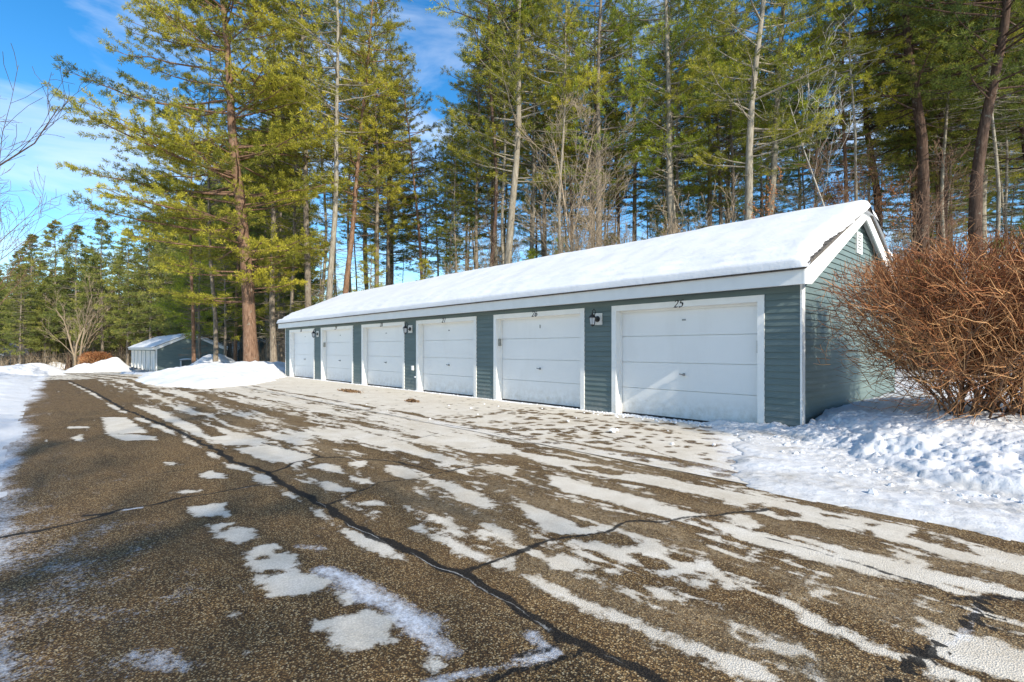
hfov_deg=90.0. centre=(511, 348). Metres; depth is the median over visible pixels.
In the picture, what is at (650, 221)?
pine tree
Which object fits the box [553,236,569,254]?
pine tree
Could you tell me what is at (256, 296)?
spruce tree
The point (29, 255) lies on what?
spruce tree
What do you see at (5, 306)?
spruce tree
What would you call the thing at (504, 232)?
pine tree
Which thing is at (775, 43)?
pine tree
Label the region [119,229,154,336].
pine tree
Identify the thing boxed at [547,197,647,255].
bare tree
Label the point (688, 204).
pine tree
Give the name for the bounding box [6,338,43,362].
bare tree
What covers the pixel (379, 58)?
pine tree
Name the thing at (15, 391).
snow verge
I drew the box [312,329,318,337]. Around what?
wall lantern
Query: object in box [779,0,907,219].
pine tree
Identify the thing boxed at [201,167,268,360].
spruce tree
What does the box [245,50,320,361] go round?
pine tree
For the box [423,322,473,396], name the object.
door
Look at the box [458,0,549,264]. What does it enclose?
pine tree
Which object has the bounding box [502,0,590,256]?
pine tree
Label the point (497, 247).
bare tree
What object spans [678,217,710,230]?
bare tree
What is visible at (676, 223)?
bare tree
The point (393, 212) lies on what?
pine tree
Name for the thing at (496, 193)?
pine tree
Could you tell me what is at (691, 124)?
pine tree
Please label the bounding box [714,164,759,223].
pine tree
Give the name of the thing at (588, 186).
bare tree
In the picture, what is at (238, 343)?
roof snow
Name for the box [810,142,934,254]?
bare tree
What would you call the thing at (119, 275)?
pine tree
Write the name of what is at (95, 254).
spruce tree
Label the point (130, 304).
spruce tree
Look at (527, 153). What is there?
pine tree
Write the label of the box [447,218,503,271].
bare tree
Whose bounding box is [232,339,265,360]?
garage
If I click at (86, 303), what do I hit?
spruce tree
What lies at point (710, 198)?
pine tree
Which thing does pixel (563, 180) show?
pine tree
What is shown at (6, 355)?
house
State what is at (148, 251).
spruce tree
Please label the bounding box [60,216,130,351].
spruce tree
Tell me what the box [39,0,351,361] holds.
pine tree
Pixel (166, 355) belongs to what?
garage
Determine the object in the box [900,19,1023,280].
pine tree
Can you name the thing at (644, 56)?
pine tree
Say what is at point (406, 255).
pine tree
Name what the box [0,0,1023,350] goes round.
sky
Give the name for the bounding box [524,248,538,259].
pine tree
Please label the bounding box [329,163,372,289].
pine tree
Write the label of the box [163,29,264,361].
pine tree
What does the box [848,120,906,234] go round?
pine tree
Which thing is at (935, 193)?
pine tree
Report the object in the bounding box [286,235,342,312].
pine tree
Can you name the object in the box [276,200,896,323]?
roof snow
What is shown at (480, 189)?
pine tree
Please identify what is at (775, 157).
pine tree
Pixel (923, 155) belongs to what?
pine tree
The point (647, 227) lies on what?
bare tree
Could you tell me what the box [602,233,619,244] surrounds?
pine tree
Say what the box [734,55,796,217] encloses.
pine tree
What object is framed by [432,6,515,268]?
pine tree
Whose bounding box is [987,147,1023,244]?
pine tree
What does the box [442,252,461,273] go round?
pine tree
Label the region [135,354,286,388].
snow pile
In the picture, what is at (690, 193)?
pine tree
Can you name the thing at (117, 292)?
spruce tree
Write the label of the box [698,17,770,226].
pine tree
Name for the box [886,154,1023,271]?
bare tree
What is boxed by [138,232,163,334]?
pine tree
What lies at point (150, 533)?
road
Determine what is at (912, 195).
pine tree
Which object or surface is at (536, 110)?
pine tree
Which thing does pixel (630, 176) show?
pine tree
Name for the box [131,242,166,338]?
spruce tree
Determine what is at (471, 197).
pine tree
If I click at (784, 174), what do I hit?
pine tree
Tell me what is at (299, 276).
spruce tree
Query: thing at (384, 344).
door
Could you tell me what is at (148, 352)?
door
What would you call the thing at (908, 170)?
pine tree
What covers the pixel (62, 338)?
spruce tree
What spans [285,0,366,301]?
pine tree
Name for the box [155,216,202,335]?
spruce tree
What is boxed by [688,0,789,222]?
pine tree
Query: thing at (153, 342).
roof snow
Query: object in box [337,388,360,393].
leaf litter
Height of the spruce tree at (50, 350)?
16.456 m
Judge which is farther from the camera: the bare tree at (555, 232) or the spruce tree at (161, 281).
the spruce tree at (161, 281)
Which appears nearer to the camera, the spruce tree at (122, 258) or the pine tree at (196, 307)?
the pine tree at (196, 307)
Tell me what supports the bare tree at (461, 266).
on the snow ground
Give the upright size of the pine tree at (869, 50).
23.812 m
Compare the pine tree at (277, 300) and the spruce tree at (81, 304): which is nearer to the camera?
the pine tree at (277, 300)
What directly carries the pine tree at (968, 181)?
on the snow ground
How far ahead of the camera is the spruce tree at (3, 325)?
90.14 m
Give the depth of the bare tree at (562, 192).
24.65 m
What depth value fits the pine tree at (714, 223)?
53.51 m
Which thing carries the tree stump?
on the snow ground
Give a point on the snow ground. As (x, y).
(137, 371)
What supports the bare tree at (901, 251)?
on the snow ground
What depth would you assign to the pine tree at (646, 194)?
54.07 m
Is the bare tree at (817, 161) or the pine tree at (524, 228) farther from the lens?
the pine tree at (524, 228)
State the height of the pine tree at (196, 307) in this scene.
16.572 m
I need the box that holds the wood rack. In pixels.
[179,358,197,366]
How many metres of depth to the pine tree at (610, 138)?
52.94 m
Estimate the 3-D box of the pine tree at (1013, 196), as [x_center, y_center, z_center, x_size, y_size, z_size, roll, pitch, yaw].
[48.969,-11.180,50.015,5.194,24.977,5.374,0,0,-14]
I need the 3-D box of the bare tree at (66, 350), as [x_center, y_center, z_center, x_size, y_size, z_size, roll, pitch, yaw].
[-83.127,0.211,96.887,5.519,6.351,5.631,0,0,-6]
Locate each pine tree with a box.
[0,267,12,342]
[0,268,35,363]
[7,275,41,363]
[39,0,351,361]
[46,246,71,362]
[64,259,88,357]
[106,246,133,356]
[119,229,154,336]
[122,257,143,339]
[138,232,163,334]
[143,74,227,362]
[145,238,179,297]
[151,215,231,363]
[155,219,234,358]
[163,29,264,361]
[189,222,261,357]
[197,89,270,361]
[204,163,239,358]
[207,0,332,361]
[234,0,364,310]
[243,97,302,361]
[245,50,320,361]
[248,27,333,330]
[255,0,394,305]
[255,237,303,361]
[268,115,318,314]
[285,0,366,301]
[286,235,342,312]
[305,0,422,293]
[310,120,356,296]
[310,140,360,296]
[314,10,382,292]
[327,49,399,287]
[328,1,415,287]
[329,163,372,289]
[332,56,410,288]
[340,29,422,285]
[350,243,386,291]
[355,84,424,284]
[357,60,432,285]
[357,71,423,285]
[359,152,396,278]
[370,51,454,279]
[392,218,418,282]
[398,172,444,280]
[406,143,462,275]
[414,258,433,279]
[421,119,472,273]
[423,135,483,271]
[426,0,546,266]
[427,174,468,277]
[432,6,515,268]
[432,97,491,271]
[433,172,480,270]
[434,0,607,266]
[442,126,489,270]
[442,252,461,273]
[445,108,490,266]
[451,0,531,265]
[452,58,528,266]
[456,65,526,261]
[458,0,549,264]
[477,0,574,259]
[480,76,537,261]
[483,99,531,237]
[498,0,576,258]
[500,116,557,257]
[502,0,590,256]
[512,71,573,256]
[513,0,618,253]
[516,113,572,251]
[523,0,610,246]
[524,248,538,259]
[528,91,586,233]
[528,107,584,254]
[540,0,671,246]
[547,0,650,248]
[549,106,601,249]
[551,26,631,250]
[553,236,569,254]
[569,184,602,246]
[578,23,660,241]
[581,74,639,243]
[582,107,632,232]
[583,0,673,241]
[602,118,643,244]
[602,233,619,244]
[604,0,744,236]
[623,6,692,223]
[626,133,664,238]
[629,0,717,233]
[630,158,682,239]
[636,0,725,236]
[637,86,701,236]
[638,47,696,234]
[651,175,692,221]
[652,0,763,226]
[660,0,869,220]
[663,0,757,224]
[664,126,715,230]
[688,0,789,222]
[690,180,724,226]
[692,171,736,225]
[693,9,777,228]
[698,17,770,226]
[698,36,771,222]
[706,0,875,216]
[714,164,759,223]
[726,40,806,216]
[731,76,808,220]
[734,10,810,213]
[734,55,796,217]
[742,80,863,216]
[762,0,870,205]
[765,67,846,208]
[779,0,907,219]
[786,0,982,247]
[788,0,1023,370]
[796,0,922,200]
[832,59,897,207]
[844,0,1023,361]
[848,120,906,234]
[863,0,1023,359]
[864,0,981,255]
[869,109,960,252]
[871,46,963,360]
[877,115,932,247]
[878,100,996,360]
[879,1,998,366]
[882,2,980,274]
[891,113,974,251]
[898,101,1005,263]
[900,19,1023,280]
[900,109,1012,260]
[906,2,986,269]
[915,0,1023,359]
[922,1,1023,245]
[945,6,1023,252]
[951,19,1023,248]
[952,123,1013,235]
[963,92,1023,218]
[967,99,1023,240]
[978,238,1021,365]
[987,110,1023,247]
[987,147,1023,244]
[988,111,1023,345]
[1004,45,1023,108]
[1007,206,1023,249]
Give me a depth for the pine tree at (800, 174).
42.52 m
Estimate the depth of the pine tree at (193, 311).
39.78 m
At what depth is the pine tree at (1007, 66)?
25.80 m
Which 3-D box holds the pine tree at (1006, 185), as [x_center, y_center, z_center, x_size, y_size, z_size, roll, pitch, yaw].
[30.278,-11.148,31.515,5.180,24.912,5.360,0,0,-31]
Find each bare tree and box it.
[0,44,111,165]
[0,98,117,277]
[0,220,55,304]
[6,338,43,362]
[39,272,122,365]
[59,339,77,359]
[110,327,125,359]
[239,290,275,360]
[294,262,343,311]
[432,249,496,276]
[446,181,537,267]
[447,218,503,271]
[468,224,524,268]
[496,90,636,252]
[500,236,540,262]
[515,91,650,253]
[516,164,588,254]
[546,193,616,254]
[546,222,586,252]
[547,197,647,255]
[640,196,679,237]
[649,172,741,235]
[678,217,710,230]
[775,136,930,258]
[797,129,890,249]
[800,167,884,209]
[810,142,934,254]
[824,197,911,260]
[880,215,940,367]
[885,223,914,366]
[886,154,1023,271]
[889,139,1023,321]
[987,213,1023,264]
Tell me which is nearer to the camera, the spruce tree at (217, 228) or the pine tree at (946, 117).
the pine tree at (946, 117)
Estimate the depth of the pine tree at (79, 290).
93.36 m
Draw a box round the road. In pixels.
[0,369,1023,681]
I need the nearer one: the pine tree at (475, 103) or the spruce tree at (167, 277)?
the pine tree at (475, 103)
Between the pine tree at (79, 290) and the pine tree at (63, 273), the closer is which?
the pine tree at (79, 290)
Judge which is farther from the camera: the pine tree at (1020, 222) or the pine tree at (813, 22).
the pine tree at (813, 22)
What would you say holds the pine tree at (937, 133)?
on the snow ground
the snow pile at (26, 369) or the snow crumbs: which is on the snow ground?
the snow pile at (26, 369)
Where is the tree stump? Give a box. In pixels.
[65,353,71,368]
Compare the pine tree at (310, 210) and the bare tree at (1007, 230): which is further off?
the pine tree at (310, 210)
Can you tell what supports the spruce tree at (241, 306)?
on the snow ground
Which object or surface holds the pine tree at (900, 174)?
on the snow ground
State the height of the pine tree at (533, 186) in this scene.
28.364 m
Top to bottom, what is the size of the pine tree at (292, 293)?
26.946 m
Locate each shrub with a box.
[75,350,115,364]
[807,223,1023,425]
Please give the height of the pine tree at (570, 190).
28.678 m
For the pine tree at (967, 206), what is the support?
on the snow ground
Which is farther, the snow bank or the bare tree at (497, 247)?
the bare tree at (497, 247)
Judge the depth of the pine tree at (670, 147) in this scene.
29.32 m
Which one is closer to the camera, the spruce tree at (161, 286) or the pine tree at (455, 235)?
the pine tree at (455, 235)
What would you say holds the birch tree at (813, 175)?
on the snow ground
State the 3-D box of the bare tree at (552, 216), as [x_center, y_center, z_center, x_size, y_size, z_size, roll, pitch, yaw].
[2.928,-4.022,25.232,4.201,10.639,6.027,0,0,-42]
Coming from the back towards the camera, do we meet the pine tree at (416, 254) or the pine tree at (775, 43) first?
the pine tree at (416, 254)
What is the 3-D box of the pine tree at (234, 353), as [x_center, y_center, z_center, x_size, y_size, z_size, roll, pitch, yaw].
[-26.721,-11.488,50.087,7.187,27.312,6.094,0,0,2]
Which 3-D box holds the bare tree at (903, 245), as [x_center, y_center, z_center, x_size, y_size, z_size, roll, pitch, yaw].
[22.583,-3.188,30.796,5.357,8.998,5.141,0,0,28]
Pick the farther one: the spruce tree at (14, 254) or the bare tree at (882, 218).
the spruce tree at (14, 254)
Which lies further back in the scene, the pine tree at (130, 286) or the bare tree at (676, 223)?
the pine tree at (130, 286)
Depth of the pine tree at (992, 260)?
21.92 m
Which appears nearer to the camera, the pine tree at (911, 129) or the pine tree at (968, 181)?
the pine tree at (911, 129)
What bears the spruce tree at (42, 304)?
on the snow ground
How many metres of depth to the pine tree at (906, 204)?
41.68 m
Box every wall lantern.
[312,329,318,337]
[403,323,411,333]
[589,309,601,326]
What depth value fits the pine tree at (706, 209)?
59.62 m
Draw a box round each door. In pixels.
[148,352,149,370]
[294,332,312,378]
[326,330,350,382]
[368,327,401,388]
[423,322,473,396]
[502,316,579,408]
[622,305,756,422]
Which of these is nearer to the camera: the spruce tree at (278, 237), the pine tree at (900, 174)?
the pine tree at (900, 174)
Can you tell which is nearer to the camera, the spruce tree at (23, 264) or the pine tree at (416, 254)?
the pine tree at (416, 254)
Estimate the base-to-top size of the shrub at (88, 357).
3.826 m
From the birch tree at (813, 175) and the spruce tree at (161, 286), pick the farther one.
the spruce tree at (161, 286)
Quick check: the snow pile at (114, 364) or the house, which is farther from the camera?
the house
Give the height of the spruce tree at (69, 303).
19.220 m
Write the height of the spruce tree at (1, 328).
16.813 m
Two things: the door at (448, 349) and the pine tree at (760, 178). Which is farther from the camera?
the pine tree at (760, 178)
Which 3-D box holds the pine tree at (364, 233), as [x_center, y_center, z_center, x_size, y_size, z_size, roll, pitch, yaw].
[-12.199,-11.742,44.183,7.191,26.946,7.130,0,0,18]
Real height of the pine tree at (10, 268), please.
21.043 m
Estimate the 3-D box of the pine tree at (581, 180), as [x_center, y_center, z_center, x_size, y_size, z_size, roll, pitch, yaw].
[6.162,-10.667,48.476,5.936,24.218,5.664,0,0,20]
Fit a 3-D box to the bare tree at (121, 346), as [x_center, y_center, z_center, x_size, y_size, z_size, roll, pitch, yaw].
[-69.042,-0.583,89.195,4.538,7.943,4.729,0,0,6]
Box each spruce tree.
[0,233,48,361]
[0,264,47,363]
[0,273,22,341]
[0,281,17,358]
[0,284,18,353]
[2,250,26,343]
[12,219,80,361]
[15,257,42,349]
[21,278,64,363]
[24,275,72,363]
[33,223,103,364]
[46,276,71,362]
[48,271,74,354]
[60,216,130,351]
[65,258,120,354]
[70,270,118,351]
[72,251,108,325]
[87,251,111,343]
[93,227,157,365]
[108,253,144,353]
[108,264,131,351]
[110,218,173,345]
[131,216,166,331]
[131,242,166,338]
[136,203,207,333]
[145,221,179,336]
[151,199,233,339]
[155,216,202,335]
[168,183,223,330]
[188,167,233,344]
[197,181,239,356]
[201,143,302,356]
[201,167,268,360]
[211,171,268,359]
[222,152,329,307]
[226,117,318,346]
[252,151,333,361]
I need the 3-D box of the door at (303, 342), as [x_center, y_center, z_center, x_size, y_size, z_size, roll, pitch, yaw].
[-9.224,0.284,22.818,0.101,2.058,2.737,0,0,-42]
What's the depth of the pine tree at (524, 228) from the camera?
53.67 m
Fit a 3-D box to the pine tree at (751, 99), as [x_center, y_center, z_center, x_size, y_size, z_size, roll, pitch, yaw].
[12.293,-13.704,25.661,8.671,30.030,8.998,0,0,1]
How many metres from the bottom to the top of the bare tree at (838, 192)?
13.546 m
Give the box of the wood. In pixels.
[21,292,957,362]
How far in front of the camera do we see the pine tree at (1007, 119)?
28.52 m
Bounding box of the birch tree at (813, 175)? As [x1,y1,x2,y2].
[726,4,862,205]
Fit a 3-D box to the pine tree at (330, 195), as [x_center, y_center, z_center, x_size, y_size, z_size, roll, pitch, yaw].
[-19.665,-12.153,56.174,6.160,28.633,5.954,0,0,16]
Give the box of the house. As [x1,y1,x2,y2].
[0,343,40,364]
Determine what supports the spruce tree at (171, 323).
on the snow ground
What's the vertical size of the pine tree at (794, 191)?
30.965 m
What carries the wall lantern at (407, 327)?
attached to the garage at (739, 348)
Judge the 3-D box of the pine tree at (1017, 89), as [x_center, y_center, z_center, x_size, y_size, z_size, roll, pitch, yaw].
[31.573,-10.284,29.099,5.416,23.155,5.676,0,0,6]
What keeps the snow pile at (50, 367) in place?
on the snow ground
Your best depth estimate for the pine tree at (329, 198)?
51.97 m
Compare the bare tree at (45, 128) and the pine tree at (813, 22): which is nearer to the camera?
the bare tree at (45, 128)
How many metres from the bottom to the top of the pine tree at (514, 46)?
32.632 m
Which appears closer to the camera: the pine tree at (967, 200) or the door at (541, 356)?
the door at (541, 356)
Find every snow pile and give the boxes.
[0,364,65,375]
[15,363,64,372]
[49,362,72,368]
[62,357,133,372]
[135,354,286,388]
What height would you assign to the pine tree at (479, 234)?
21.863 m
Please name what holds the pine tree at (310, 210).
on the snow ground
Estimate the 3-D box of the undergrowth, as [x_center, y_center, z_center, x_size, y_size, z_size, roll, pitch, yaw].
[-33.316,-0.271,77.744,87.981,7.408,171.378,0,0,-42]
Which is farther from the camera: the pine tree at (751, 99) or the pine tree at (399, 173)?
the pine tree at (399, 173)
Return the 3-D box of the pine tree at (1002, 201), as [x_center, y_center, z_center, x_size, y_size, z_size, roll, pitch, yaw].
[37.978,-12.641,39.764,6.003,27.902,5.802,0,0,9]
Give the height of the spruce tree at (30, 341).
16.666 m
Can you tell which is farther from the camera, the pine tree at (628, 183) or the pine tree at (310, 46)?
the pine tree at (628, 183)
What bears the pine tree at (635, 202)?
on the snow ground
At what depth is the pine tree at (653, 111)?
38.18 m
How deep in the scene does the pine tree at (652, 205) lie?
43.96 m
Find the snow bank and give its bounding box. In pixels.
[571,385,1023,541]
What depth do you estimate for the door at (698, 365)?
9.20 m
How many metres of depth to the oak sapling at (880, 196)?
34.30 m
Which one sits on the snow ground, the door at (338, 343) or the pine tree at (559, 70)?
the pine tree at (559, 70)
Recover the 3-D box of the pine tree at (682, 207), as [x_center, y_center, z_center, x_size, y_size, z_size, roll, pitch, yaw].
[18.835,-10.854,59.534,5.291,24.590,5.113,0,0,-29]
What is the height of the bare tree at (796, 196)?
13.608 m
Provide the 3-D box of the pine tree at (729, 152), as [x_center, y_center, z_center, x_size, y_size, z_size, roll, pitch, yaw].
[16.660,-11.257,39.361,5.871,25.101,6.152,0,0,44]
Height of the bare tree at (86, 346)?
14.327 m
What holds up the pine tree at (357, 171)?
on the snow ground
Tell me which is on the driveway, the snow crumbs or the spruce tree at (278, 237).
the snow crumbs
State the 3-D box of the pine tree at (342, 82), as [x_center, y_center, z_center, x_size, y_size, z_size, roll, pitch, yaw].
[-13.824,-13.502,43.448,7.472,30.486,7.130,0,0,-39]
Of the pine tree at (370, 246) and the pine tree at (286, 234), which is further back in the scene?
the pine tree at (286, 234)
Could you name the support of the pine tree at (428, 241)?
on the snow ground
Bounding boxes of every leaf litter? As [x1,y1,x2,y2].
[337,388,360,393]
[404,398,418,402]
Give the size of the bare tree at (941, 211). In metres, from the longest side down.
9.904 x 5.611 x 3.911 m
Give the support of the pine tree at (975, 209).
on the snow ground
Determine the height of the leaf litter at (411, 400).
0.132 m
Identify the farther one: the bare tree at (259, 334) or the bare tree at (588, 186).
the bare tree at (259, 334)
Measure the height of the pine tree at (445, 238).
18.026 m
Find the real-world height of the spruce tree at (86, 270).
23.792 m
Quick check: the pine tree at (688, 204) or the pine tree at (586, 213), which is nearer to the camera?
the pine tree at (688, 204)
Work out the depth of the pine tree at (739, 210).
46.24 m
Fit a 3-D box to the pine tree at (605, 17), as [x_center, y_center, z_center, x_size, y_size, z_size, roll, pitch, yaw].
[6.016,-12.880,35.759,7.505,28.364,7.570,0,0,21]
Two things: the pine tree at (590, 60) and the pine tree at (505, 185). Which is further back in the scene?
the pine tree at (505, 185)
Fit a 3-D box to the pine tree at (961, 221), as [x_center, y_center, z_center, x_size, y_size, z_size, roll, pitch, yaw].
[42.506,-12.715,51.663,9.042,28.064,10.447,0,0,-1]
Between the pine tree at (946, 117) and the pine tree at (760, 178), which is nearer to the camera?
the pine tree at (946, 117)
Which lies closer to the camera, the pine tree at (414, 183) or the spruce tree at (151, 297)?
the pine tree at (414, 183)
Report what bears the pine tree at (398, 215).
on the snow ground
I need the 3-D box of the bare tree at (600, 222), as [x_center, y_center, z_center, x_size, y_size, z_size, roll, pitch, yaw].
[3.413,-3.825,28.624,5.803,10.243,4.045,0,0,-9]
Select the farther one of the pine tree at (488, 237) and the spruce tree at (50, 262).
the spruce tree at (50, 262)
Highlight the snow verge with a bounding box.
[0,372,37,497]
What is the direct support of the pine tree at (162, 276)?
on the snow ground
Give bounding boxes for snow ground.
[0,354,1012,449]
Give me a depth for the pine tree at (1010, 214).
48.80 m
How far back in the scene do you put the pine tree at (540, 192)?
59.19 m
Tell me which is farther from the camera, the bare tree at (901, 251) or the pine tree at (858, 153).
the pine tree at (858, 153)
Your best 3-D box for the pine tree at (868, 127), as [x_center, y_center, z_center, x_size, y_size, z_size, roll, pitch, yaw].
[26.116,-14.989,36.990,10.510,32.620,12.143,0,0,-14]
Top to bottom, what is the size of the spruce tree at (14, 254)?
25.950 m
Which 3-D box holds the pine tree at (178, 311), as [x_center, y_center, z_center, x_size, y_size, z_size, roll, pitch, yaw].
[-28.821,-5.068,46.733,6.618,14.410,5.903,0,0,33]
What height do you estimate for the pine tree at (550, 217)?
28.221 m
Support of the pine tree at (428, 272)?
on the snow ground
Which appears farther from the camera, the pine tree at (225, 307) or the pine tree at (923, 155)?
the pine tree at (225, 307)
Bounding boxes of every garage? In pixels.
[128,334,227,370]
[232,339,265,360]
[277,208,896,426]
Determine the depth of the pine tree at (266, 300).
51.79 m
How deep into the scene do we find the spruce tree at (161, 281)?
64.60 m
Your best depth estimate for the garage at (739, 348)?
10.05 m
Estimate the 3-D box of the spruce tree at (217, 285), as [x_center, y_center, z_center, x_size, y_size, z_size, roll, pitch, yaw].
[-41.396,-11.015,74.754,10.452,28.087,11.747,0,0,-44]
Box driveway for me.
[241,376,748,483]
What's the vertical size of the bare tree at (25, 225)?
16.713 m
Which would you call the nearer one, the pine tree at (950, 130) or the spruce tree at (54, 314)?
the pine tree at (950, 130)
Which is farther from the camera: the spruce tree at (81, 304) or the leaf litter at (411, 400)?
the spruce tree at (81, 304)
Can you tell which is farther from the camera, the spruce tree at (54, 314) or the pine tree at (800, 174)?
the spruce tree at (54, 314)
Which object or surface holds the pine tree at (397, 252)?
on the snow ground
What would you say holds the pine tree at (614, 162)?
on the snow ground
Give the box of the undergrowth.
[0,284,1020,374]
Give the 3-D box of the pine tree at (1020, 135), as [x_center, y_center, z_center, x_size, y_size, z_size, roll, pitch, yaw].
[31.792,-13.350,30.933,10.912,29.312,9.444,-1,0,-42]
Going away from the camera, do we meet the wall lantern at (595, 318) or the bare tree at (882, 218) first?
the wall lantern at (595, 318)
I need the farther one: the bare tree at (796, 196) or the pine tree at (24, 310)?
the pine tree at (24, 310)
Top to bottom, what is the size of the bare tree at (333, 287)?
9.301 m
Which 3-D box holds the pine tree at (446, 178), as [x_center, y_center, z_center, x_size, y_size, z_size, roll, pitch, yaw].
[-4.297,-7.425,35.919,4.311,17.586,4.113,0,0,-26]
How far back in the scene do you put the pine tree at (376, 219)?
37.74 m
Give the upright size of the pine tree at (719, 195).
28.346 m
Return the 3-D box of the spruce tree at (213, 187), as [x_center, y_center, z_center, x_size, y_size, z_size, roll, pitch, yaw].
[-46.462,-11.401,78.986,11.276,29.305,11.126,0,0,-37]
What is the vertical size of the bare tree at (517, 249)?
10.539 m
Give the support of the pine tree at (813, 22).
on the snow ground
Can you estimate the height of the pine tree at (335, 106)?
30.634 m
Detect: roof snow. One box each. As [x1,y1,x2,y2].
[128,333,227,347]
[221,338,277,348]
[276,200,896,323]
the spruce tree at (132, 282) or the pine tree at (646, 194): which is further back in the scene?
the spruce tree at (132, 282)
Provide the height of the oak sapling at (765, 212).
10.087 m
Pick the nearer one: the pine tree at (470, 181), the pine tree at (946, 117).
the pine tree at (946, 117)
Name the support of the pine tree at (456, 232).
on the snow ground
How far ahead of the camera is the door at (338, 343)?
20.25 m
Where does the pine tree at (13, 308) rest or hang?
on the snow ground
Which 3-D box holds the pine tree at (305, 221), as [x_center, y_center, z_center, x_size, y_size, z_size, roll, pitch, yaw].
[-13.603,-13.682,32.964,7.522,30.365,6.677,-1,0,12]
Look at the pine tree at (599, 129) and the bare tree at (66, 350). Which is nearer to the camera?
the pine tree at (599, 129)
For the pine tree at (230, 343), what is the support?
on the snow ground
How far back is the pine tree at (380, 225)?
59.65 m
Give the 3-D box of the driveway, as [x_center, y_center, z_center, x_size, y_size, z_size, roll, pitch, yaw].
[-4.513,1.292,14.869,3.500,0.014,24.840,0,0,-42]
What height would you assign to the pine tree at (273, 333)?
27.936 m
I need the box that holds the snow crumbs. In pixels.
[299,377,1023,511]
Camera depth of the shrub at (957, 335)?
6.38 m
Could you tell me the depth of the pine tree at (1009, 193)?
53.33 m
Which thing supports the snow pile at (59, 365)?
on the snow ground
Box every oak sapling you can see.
[743,166,782,218]
[794,149,915,251]
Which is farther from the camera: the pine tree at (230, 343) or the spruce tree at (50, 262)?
the spruce tree at (50, 262)
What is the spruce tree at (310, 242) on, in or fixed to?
on the snow ground
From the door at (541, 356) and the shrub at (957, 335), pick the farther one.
the door at (541, 356)

